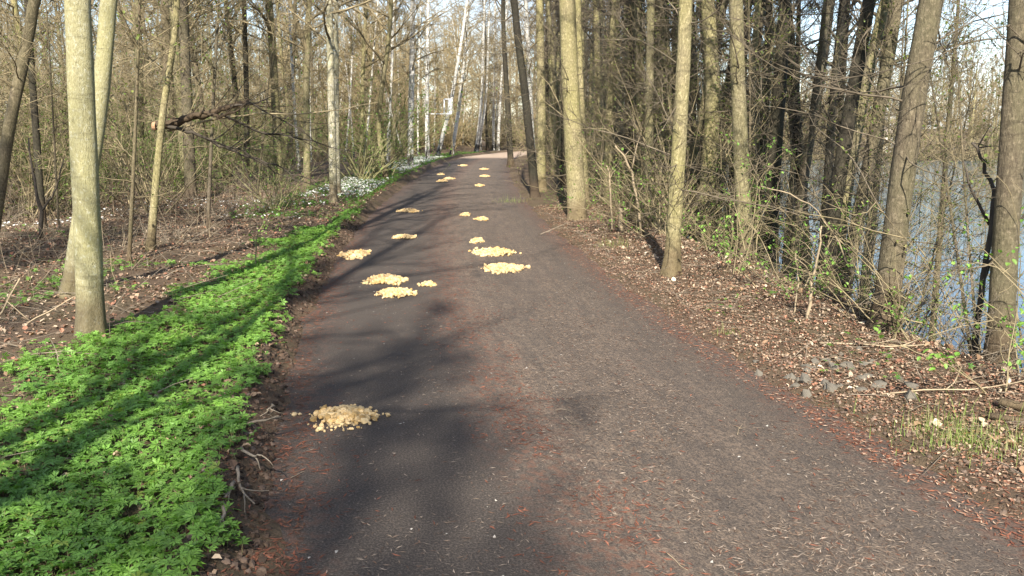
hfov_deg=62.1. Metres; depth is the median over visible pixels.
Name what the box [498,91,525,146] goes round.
wild bush
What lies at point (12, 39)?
forest tree
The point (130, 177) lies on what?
dry bush
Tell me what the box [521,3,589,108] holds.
alder tree
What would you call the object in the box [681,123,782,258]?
leafy shrub
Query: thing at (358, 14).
forest tree
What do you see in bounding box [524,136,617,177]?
wild bush
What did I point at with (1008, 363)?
leafy shrub
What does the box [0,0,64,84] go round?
forest tree
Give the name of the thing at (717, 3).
alder tree
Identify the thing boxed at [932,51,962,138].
shore tree
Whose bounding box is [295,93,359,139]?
wild bush
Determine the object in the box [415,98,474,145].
wild bush
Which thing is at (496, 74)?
birch tree
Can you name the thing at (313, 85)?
forest tree
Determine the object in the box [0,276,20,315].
dry cane
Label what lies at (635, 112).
forest sapling
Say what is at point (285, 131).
wild bush
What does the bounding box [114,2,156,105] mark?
forest tree
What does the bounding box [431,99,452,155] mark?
signpost
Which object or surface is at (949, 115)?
alder tree
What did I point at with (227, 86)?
wild bush
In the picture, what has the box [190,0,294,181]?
forest tree
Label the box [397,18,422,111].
birch tree
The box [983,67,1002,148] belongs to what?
shore tree
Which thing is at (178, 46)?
forest tree
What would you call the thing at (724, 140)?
forest sapling
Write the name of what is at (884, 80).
alder tree
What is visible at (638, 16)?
alder tree
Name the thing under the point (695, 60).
alder tree
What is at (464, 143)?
wild bush
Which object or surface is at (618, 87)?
alder tree
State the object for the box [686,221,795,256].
leafy shrub
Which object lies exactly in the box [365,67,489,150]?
wild bush
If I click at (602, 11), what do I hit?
alder tree
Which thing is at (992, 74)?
shore tree
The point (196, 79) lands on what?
forest tree
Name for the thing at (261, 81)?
forest sapling
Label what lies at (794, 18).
alder tree
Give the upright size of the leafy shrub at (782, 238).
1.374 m
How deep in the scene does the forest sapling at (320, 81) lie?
38.91 m
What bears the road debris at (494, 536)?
on the road
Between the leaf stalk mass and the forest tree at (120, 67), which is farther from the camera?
the forest tree at (120, 67)
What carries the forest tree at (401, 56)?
on the ground at (372, 205)
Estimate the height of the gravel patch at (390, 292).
0.081 m
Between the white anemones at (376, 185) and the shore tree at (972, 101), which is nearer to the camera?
the white anemones at (376, 185)
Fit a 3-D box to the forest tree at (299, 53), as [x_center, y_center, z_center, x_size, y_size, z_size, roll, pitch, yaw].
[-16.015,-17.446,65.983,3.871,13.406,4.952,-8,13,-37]
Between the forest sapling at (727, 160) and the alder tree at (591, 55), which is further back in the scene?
the alder tree at (591, 55)
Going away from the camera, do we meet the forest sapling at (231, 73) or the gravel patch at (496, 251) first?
the gravel patch at (496, 251)
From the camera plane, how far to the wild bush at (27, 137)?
28.21 m
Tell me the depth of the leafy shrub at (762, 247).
11.66 m
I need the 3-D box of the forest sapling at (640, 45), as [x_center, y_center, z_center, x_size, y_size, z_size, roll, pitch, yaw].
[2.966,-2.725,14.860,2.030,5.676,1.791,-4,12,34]
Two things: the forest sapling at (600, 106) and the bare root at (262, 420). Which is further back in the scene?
the forest sapling at (600, 106)
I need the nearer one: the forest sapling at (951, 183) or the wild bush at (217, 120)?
the forest sapling at (951, 183)
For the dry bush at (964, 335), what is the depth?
6.07 m
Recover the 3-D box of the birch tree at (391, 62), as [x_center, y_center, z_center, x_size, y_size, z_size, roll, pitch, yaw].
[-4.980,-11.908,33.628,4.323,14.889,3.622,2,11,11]
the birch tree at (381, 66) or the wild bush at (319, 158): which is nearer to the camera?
the wild bush at (319, 158)
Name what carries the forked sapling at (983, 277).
on the ground at (372, 205)
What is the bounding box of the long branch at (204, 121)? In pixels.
[167,88,377,131]
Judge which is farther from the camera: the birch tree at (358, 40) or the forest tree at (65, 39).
the forest tree at (65, 39)
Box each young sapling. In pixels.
[243,205,281,263]
[602,147,623,227]
[615,130,655,233]
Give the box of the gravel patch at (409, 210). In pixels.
[396,208,422,212]
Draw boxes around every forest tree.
[0,0,51,87]
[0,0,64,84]
[0,0,64,144]
[0,0,98,130]
[1,0,52,92]
[1,1,67,150]
[2,0,36,103]
[4,0,65,126]
[10,1,96,126]
[36,0,152,108]
[36,0,202,177]
[40,0,99,81]
[93,0,159,142]
[94,2,144,117]
[98,4,157,117]
[112,0,231,187]
[114,0,244,185]
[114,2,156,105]
[116,0,161,150]
[116,0,241,163]
[116,9,195,112]
[117,0,246,182]
[131,0,251,177]
[132,0,276,199]
[132,1,242,154]
[142,0,229,109]
[189,0,323,182]
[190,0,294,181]
[195,0,251,155]
[197,0,284,167]
[199,13,239,105]
[201,0,375,186]
[221,7,269,103]
[234,0,301,115]
[234,1,313,158]
[238,0,302,104]
[251,0,326,164]
[265,0,353,152]
[274,3,326,131]
[283,3,323,112]
[316,0,401,154]
[316,0,426,174]
[339,0,401,109]
[339,2,406,145]
[367,0,424,153]
[371,0,424,108]
[418,27,463,130]
[431,0,478,122]
[450,0,512,150]
[465,16,499,117]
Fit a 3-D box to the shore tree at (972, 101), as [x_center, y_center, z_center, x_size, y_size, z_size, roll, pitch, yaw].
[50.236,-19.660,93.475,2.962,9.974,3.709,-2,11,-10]
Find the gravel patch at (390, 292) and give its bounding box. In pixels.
[374,287,416,298]
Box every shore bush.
[888,129,943,159]
[918,142,951,160]
[920,134,963,159]
[941,136,995,160]
[943,127,989,159]
[953,138,997,160]
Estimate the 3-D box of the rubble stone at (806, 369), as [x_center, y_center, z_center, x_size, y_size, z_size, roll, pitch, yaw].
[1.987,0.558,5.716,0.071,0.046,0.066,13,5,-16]
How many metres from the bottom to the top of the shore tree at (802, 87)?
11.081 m
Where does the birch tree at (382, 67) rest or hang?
on the ground at (372, 205)
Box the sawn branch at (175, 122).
[110,50,364,227]
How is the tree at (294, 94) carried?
on the ground at (372, 205)
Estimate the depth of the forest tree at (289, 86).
35.98 m
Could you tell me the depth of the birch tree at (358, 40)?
27.45 m
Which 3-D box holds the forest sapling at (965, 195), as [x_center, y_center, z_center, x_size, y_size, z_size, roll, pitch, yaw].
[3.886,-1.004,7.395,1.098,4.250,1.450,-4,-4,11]
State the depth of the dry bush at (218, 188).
20.54 m
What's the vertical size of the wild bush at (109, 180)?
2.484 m
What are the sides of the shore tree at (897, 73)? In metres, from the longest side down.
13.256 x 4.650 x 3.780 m
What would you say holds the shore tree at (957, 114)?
on the ground at (372, 205)
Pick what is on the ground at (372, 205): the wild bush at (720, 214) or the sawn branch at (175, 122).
the wild bush at (720, 214)
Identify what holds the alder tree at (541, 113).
on the ground at (372, 205)
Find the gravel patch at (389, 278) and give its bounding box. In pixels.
[361,273,407,285]
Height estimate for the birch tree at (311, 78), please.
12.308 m
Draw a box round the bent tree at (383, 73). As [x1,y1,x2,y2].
[318,0,480,179]
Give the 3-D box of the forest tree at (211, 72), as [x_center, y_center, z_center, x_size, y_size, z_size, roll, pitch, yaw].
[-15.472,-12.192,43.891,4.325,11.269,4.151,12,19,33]
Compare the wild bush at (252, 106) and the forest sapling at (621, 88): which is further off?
the wild bush at (252, 106)
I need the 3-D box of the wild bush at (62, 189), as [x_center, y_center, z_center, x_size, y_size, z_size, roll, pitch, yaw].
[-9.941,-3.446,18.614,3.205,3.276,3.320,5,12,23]
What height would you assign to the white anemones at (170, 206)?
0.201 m
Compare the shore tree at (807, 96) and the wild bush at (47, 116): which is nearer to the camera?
the wild bush at (47, 116)
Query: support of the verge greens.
on the ground at (372, 205)
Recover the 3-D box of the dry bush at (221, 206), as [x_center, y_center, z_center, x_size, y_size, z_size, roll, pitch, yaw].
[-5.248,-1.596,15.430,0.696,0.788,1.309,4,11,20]
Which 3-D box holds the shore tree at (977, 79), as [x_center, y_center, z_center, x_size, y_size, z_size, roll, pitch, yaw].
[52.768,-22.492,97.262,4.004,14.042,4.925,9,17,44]
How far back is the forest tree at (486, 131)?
59.80 m
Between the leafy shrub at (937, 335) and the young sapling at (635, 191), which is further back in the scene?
the young sapling at (635, 191)
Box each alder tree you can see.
[447,0,590,197]
[481,0,635,220]
[483,0,622,191]
[491,0,560,171]
[494,0,636,205]
[515,0,560,175]
[519,0,595,180]
[520,0,608,184]
[521,0,606,172]
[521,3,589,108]
[528,0,827,277]
[529,1,591,166]
[531,2,588,168]
[535,0,608,124]
[545,0,627,193]
[546,0,622,192]
[547,0,674,203]
[554,0,732,224]
[555,2,671,210]
[557,0,623,166]
[562,1,645,201]
[563,0,724,223]
[581,0,727,211]
[583,0,658,199]
[583,0,725,230]
[584,0,646,187]
[585,3,645,166]
[586,2,624,194]
[588,0,646,182]
[588,7,624,137]
[591,0,644,178]
[592,0,757,232]
[592,11,643,201]
[593,0,720,192]
[602,1,671,185]
[603,2,644,168]
[606,0,842,262]
[615,0,856,245]
[619,1,702,167]
[622,2,811,239]
[628,0,728,183]
[634,0,834,190]
[636,0,841,279]
[643,0,747,212]
[643,0,795,231]
[648,0,881,271]
[651,0,985,291]
[653,2,728,236]
[675,0,833,213]
[686,2,751,237]
[686,9,817,205]
[687,0,814,234]
[691,0,838,275]
[696,0,804,230]
[698,1,809,212]
[703,0,976,278]
[710,0,945,286]
[713,0,1020,298]
[715,0,1007,312]
[720,0,1007,333]
[722,0,854,283]
[746,1,832,279]
[748,0,915,300]
[751,0,857,273]
[751,0,923,286]
[766,0,903,284]
[777,0,1023,372]
[810,0,1006,301]
[849,0,1022,341]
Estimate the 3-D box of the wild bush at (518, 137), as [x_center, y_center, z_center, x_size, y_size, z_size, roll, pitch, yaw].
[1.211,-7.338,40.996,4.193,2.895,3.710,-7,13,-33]
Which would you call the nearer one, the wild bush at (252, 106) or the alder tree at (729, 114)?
the alder tree at (729, 114)
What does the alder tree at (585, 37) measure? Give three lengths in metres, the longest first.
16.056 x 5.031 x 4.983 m
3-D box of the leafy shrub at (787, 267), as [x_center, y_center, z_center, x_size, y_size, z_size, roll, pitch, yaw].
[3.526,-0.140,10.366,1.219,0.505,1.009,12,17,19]
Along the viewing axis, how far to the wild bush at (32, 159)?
16.13 m
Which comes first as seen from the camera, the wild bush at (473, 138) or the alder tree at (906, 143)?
the alder tree at (906, 143)
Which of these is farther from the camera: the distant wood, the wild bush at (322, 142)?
the distant wood
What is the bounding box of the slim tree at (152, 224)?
[91,0,226,251]
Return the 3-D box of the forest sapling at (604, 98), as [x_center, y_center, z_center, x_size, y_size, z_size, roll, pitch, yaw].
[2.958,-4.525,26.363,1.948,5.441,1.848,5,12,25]
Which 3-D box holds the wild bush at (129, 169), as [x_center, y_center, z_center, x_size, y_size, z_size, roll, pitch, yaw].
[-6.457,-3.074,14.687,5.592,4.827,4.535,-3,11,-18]
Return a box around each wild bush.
[0,0,95,157]
[0,3,305,213]
[0,8,64,143]
[0,24,148,192]
[0,37,205,219]
[0,58,128,180]
[0,59,118,197]
[0,74,55,176]
[1,76,69,212]
[1,86,30,174]
[2,8,233,177]
[2,115,124,211]
[3,103,46,165]
[25,79,154,175]
[25,84,154,201]
[40,54,155,157]
[42,0,275,198]
[51,40,255,165]
[63,68,206,161]
[106,30,259,175]
[106,105,221,184]
[108,78,159,145]
[138,94,380,211]
[148,63,250,140]
[148,109,249,191]
[156,71,266,156]
[193,58,281,178]
[196,106,236,164]
[197,87,251,142]
[201,74,261,110]
[202,70,284,137]
[214,98,288,170]
[219,78,289,166]
[233,117,318,172]
[234,115,287,154]
[241,103,341,167]
[242,59,345,149]
[242,94,343,156]
[252,99,302,145]
[256,93,364,161]
[261,0,496,180]
[282,80,359,142]
[292,17,464,177]
[294,82,376,158]
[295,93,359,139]
[302,120,340,157]
[314,95,358,147]
[315,63,406,149]
[316,112,359,155]
[326,90,421,147]
[341,119,392,151]
[358,111,438,156]
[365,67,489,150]
[374,76,443,152]
[414,104,442,146]
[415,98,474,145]
[416,86,477,148]
[437,87,492,144]
[437,99,501,143]
[448,84,536,149]
[453,89,504,146]
[466,91,524,147]
[484,112,549,158]
[490,107,550,166]
[497,91,536,142]
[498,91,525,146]
[500,4,837,238]
[501,83,628,189]
[505,80,688,206]
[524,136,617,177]
[540,106,751,238]
[554,154,685,228]
[589,139,720,222]
[589,169,658,210]
[593,142,657,213]
[623,150,820,268]
[638,147,874,260]
[656,162,794,238]
[686,152,810,253]
[736,174,991,320]
[744,131,1021,332]
[777,134,1023,373]
[811,242,1023,343]
[913,190,1023,362]
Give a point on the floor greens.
(126, 362)
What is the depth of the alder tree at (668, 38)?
16.07 m
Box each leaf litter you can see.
[0,181,395,575]
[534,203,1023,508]
[553,195,1023,441]
[598,239,1023,473]
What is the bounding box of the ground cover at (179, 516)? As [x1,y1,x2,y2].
[0,206,362,575]
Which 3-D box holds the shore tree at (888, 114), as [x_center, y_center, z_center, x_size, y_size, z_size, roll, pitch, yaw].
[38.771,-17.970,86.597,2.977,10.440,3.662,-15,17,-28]
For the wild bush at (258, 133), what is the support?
on the ground at (372, 205)
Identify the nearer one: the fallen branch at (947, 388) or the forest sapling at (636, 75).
the fallen branch at (947, 388)
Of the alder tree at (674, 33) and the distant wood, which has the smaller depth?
the alder tree at (674, 33)
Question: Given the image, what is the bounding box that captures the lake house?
[862,126,896,149]
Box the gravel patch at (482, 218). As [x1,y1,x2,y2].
[473,216,488,220]
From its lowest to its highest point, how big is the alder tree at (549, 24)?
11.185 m
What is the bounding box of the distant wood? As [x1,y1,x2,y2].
[0,0,992,143]
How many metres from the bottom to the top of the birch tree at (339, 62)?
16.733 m
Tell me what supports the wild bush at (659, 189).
on the ground at (372, 205)
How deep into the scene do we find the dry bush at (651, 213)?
13.71 m
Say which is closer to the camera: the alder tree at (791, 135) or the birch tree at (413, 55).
the alder tree at (791, 135)
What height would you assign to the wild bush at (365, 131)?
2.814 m
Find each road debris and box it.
[162,225,364,575]
[260,193,1023,575]
[280,232,994,575]
[545,219,1023,542]
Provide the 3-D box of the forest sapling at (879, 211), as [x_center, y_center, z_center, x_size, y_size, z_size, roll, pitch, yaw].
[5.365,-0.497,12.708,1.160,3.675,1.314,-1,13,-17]
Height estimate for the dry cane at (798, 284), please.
0.638 m
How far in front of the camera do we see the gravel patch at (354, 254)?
11.14 m
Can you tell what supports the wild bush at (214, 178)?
on the ground at (372, 205)
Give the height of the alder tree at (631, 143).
15.352 m
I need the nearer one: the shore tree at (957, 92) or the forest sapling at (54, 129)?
the forest sapling at (54, 129)
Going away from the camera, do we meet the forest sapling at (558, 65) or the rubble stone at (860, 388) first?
the rubble stone at (860, 388)
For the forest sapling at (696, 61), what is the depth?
13.29 m
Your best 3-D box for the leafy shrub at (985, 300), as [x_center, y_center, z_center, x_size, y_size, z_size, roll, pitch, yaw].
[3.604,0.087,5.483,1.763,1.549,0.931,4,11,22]
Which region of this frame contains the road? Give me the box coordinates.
[263,150,1023,575]
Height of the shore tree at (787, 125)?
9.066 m
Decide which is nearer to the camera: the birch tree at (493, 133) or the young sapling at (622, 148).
the young sapling at (622, 148)
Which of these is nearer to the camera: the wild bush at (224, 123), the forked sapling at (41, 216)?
the forked sapling at (41, 216)
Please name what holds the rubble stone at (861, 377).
on the ground at (372, 205)
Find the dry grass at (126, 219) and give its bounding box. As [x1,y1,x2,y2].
[0,161,345,297]
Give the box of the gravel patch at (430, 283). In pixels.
[417,280,436,286]
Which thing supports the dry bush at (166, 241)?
on the ground at (372, 205)
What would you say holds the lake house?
on the ground at (372, 205)
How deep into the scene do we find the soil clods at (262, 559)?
4.19 m
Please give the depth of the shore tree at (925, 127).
89.27 m
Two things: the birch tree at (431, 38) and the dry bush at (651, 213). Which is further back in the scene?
the birch tree at (431, 38)
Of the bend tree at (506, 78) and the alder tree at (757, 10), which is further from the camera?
the bend tree at (506, 78)
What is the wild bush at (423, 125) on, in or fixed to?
on the ground at (372, 205)
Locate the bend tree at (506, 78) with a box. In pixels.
[467,0,535,166]
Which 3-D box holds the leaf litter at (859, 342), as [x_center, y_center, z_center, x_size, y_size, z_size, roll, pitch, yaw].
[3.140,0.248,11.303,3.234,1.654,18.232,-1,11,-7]
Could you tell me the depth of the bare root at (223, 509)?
3.37 m
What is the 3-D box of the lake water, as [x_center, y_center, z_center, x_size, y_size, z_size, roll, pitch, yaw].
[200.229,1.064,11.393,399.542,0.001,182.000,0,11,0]
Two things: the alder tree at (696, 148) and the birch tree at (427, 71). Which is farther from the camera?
the birch tree at (427, 71)
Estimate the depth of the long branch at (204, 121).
11.27 m
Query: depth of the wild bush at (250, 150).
30.84 m
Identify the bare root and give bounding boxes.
[213,502,225,546]
[220,480,235,502]
[236,465,268,515]
[240,446,272,469]
[246,415,282,425]
[261,403,283,415]
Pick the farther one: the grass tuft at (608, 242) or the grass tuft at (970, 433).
the grass tuft at (608, 242)
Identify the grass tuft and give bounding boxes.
[594,236,636,248]
[703,321,740,336]
[854,386,1023,473]
[900,416,999,459]
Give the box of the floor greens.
[5,179,357,379]
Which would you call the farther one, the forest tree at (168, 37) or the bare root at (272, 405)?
the forest tree at (168, 37)
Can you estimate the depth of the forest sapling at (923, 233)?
20.07 m
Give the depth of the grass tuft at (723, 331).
6.75 m
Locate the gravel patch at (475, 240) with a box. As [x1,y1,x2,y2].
[469,237,484,243]
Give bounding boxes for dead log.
[989,412,1023,422]
[998,397,1023,410]
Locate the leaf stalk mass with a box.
[0,211,358,575]
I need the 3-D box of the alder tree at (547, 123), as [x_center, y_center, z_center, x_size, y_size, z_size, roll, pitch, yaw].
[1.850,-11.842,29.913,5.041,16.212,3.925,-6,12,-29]
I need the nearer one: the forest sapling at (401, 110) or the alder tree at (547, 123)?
the alder tree at (547, 123)
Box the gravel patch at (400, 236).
[392,234,416,238]
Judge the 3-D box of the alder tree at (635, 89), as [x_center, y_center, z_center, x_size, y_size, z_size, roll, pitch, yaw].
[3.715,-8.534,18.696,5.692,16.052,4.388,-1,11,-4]
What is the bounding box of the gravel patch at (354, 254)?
[337,249,371,259]
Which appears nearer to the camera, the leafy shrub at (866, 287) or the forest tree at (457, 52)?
the leafy shrub at (866, 287)
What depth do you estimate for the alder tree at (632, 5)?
18.65 m
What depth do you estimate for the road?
4.55 m
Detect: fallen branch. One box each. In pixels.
[819,338,929,346]
[880,365,1023,394]
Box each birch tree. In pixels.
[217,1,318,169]
[256,0,406,196]
[269,0,397,203]
[269,2,340,161]
[281,0,326,120]
[296,9,326,144]
[297,6,372,151]
[313,1,395,160]
[315,0,374,156]
[315,4,347,103]
[325,6,361,107]
[338,0,379,111]
[339,0,416,157]
[340,0,415,149]
[340,0,427,161]
[345,0,446,163]
[349,2,402,138]
[362,0,399,151]
[375,0,482,167]
[385,0,452,155]
[386,10,416,114]
[388,0,463,159]
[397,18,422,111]
[400,12,431,105]
[408,0,453,150]
[414,2,444,143]
[421,0,474,124]
[429,0,492,156]
[430,0,512,155]
[436,0,471,116]
[439,0,490,145]
[450,0,508,151]
[456,0,510,149]
[463,0,517,150]
[467,0,524,150]
[468,0,516,138]
[469,0,524,150]
[476,1,522,117]
[486,0,583,152]
[495,2,519,115]
[507,0,536,113]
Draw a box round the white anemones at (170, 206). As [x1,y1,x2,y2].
[3,196,324,225]
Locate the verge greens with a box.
[229,150,483,218]
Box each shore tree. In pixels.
[783,100,801,148]
[784,59,811,130]
[802,61,819,132]
[804,86,826,158]
[860,80,873,156]
[863,64,895,141]
[885,76,898,150]
[890,33,909,114]
[890,96,931,146]
[921,49,956,148]
[921,77,933,142]
[924,44,960,150]
[927,39,956,148]
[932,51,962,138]
[935,75,963,149]
[937,37,980,142]
[945,72,975,148]
[952,75,968,148]
[953,28,992,149]
[955,39,994,149]
[961,63,984,142]
[965,63,989,136]
[967,56,997,148]
[967,73,990,147]
[975,45,1004,150]
[976,87,991,144]
[979,71,1001,156]
[980,52,1000,143]
[981,50,1002,151]
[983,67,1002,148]
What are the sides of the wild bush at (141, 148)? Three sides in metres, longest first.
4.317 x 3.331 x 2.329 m
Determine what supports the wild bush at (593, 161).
on the ground at (372, 205)
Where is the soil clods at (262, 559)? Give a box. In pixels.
[162,215,364,575]
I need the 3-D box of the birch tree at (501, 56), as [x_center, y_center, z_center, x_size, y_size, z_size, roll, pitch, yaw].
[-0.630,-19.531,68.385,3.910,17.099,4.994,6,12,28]
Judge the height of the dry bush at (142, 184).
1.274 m
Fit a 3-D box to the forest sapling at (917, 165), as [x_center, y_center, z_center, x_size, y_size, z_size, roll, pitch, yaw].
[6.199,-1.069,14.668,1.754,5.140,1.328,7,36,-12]
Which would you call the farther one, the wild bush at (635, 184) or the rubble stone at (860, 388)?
the wild bush at (635, 184)
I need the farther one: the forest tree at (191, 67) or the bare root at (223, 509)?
the forest tree at (191, 67)
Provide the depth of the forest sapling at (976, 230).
22.56 m
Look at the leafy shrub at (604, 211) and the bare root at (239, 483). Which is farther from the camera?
the leafy shrub at (604, 211)
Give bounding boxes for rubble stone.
[754,369,763,375]
[788,373,795,379]
[789,382,799,387]
[799,376,811,383]
[800,364,811,368]
[800,372,810,379]
[801,389,811,397]
[803,367,811,372]
[811,357,819,364]
[823,382,837,391]
[829,362,838,369]
[839,361,852,367]
[846,363,855,369]
[855,375,867,379]
[856,387,867,391]
[858,361,868,366]
[874,380,886,387]
[904,381,919,389]
[905,389,916,400]
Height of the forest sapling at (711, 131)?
4.374 m
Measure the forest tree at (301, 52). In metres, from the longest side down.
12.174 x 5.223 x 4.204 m
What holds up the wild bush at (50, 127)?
on the ground at (372, 205)
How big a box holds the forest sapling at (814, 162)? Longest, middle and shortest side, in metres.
5.060 x 1.810 x 1.597 m
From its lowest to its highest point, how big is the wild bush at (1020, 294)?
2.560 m
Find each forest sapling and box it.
[1,1,154,150]
[2,0,116,233]
[6,0,64,140]
[6,1,64,187]
[13,1,133,191]
[39,1,157,186]
[42,0,115,86]
[62,0,269,260]
[115,21,156,151]
[139,0,265,230]
[143,49,161,123]
[151,0,240,192]
[198,1,267,153]
[200,20,242,162]
[204,32,254,175]
[213,0,322,200]
[228,2,296,179]
[242,65,279,129]
[248,4,303,138]
[282,67,310,166]
[296,7,340,143]
[390,81,416,159]
[511,58,559,155]
[531,0,560,129]
[545,42,602,191]
[545,64,560,152]
[552,0,628,192]
[584,52,628,183]
[585,29,644,195]
[585,37,628,200]
[586,46,626,194]
[591,14,645,190]
[600,0,699,222]
[605,0,723,238]
[605,6,698,215]
[611,0,725,233]
[615,53,643,183]
[626,13,701,204]
[629,4,731,221]
[651,16,731,208]
[659,0,816,268]
[663,5,755,246]
[667,0,827,241]
[672,79,727,203]
[692,0,802,238]
[693,15,819,232]
[715,56,771,212]
[716,115,785,221]
[754,0,885,245]
[764,31,873,270]
[779,125,823,227]
[809,0,1002,277]
[823,0,987,308]
[828,78,958,295]
[831,0,1003,354]
[845,135,921,304]
[848,83,945,299]
[864,11,1007,334]
[885,0,1023,353]
[908,145,956,251]
[911,182,970,259]
[944,177,988,274]
[961,133,998,251]
[971,166,996,247]
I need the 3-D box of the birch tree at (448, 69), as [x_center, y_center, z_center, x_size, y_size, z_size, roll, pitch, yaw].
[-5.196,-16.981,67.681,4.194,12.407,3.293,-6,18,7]
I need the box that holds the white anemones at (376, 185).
[301,155,443,196]
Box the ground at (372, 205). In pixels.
[0,129,1023,575]
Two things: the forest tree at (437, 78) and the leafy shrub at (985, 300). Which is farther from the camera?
the forest tree at (437, 78)
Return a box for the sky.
[1,0,1008,128]
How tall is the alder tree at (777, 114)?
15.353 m
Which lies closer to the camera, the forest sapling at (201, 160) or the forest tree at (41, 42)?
the forest sapling at (201, 160)
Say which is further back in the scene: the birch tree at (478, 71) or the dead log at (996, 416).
the birch tree at (478, 71)
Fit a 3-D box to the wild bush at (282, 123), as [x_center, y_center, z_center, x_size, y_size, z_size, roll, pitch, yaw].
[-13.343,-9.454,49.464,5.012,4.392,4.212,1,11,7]
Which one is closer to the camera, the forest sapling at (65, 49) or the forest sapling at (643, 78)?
the forest sapling at (643, 78)
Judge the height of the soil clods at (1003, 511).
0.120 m
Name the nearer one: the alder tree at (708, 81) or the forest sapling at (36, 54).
the alder tree at (708, 81)
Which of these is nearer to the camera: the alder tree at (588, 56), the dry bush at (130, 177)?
the dry bush at (130, 177)
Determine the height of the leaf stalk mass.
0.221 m
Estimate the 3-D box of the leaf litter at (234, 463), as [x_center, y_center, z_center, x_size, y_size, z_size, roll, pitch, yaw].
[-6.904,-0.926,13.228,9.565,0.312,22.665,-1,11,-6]
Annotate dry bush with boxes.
[4,167,58,220]
[43,217,70,235]
[44,184,72,211]
[103,151,154,182]
[109,153,172,195]
[137,218,223,245]
[196,189,247,217]
[211,184,233,194]
[218,151,317,206]
[224,188,266,204]
[600,182,708,237]
[688,201,734,247]
[728,241,819,281]
[796,173,985,341]
[801,234,954,317]
[881,261,1023,366]
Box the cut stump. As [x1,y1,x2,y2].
[617,199,630,231]
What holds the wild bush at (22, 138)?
on the ground at (372, 205)
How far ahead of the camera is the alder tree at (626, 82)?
27.02 m
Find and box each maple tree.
[57,0,117,298]
[64,0,108,340]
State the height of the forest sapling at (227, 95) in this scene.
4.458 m
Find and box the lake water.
[685,158,1023,371]
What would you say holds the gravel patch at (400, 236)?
on the road
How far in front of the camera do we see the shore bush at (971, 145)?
86.10 m
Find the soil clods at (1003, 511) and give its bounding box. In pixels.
[578,242,1023,519]
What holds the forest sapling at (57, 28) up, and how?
on the ground at (372, 205)
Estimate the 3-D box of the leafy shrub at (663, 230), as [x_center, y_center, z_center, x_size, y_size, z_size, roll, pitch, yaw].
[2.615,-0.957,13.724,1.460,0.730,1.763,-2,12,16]
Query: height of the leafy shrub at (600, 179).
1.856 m
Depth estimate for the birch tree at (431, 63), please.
65.46 m
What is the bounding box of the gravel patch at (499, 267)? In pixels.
[481,262,530,274]
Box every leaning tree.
[0,0,142,230]
[0,0,143,228]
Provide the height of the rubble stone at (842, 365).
0.069 m
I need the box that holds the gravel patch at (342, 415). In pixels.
[290,404,389,431]
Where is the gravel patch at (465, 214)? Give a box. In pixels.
[459,212,470,215]
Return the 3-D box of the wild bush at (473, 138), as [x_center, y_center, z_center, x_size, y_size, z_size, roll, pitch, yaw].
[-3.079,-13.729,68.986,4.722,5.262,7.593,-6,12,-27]
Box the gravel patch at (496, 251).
[468,246,521,256]
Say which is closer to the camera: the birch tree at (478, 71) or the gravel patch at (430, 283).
the gravel patch at (430, 283)
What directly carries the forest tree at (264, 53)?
on the ground at (372, 205)
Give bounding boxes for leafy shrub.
[544,172,719,239]
[549,129,639,216]
[580,186,633,226]
[591,154,784,250]
[594,149,722,234]
[624,213,707,241]
[631,149,698,226]
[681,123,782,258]
[682,199,882,289]
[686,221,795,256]
[701,230,812,269]
[704,130,796,274]
[704,236,762,253]
[733,254,867,300]
[752,170,828,275]
[759,247,817,283]
[773,190,955,340]
[777,222,852,287]
[786,264,911,305]
[874,259,1023,393]
[893,225,1020,344]
[904,322,1021,367]
[921,181,1023,350]
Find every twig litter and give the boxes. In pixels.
[0,178,378,458]
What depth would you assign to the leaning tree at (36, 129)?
12.76 m
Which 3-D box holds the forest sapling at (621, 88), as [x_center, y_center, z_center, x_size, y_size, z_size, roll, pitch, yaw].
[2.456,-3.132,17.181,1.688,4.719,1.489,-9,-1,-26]
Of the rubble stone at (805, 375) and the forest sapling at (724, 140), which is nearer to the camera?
the rubble stone at (805, 375)
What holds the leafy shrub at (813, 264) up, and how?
on the ground at (372, 205)
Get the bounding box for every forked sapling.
[26,137,63,238]
[940,124,1023,358]
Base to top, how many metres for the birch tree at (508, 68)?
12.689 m
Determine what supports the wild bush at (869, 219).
on the ground at (372, 205)
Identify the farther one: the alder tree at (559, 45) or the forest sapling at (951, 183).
the alder tree at (559, 45)
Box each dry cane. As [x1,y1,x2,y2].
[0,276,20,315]
[0,292,74,324]
[749,158,851,274]
[781,225,826,318]
[781,252,815,312]
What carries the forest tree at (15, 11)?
on the ground at (372, 205)
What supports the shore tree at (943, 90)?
on the ground at (372, 205)
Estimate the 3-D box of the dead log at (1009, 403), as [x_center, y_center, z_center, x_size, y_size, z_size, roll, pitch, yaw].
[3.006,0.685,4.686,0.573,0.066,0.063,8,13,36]
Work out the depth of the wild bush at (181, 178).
20.80 m
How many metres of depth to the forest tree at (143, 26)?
38.72 m
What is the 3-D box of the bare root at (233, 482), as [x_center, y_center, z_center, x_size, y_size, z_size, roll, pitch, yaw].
[-1.254,0.891,3.591,0.133,0.047,0.293,-2,11,-10]
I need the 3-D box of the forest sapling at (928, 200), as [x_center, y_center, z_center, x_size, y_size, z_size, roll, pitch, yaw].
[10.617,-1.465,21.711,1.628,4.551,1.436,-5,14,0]
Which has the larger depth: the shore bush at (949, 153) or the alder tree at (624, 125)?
the shore bush at (949, 153)
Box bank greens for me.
[541,185,983,378]
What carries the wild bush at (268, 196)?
on the ground at (372, 205)
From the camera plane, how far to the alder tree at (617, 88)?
33.32 m
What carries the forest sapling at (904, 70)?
on the ground at (372, 205)

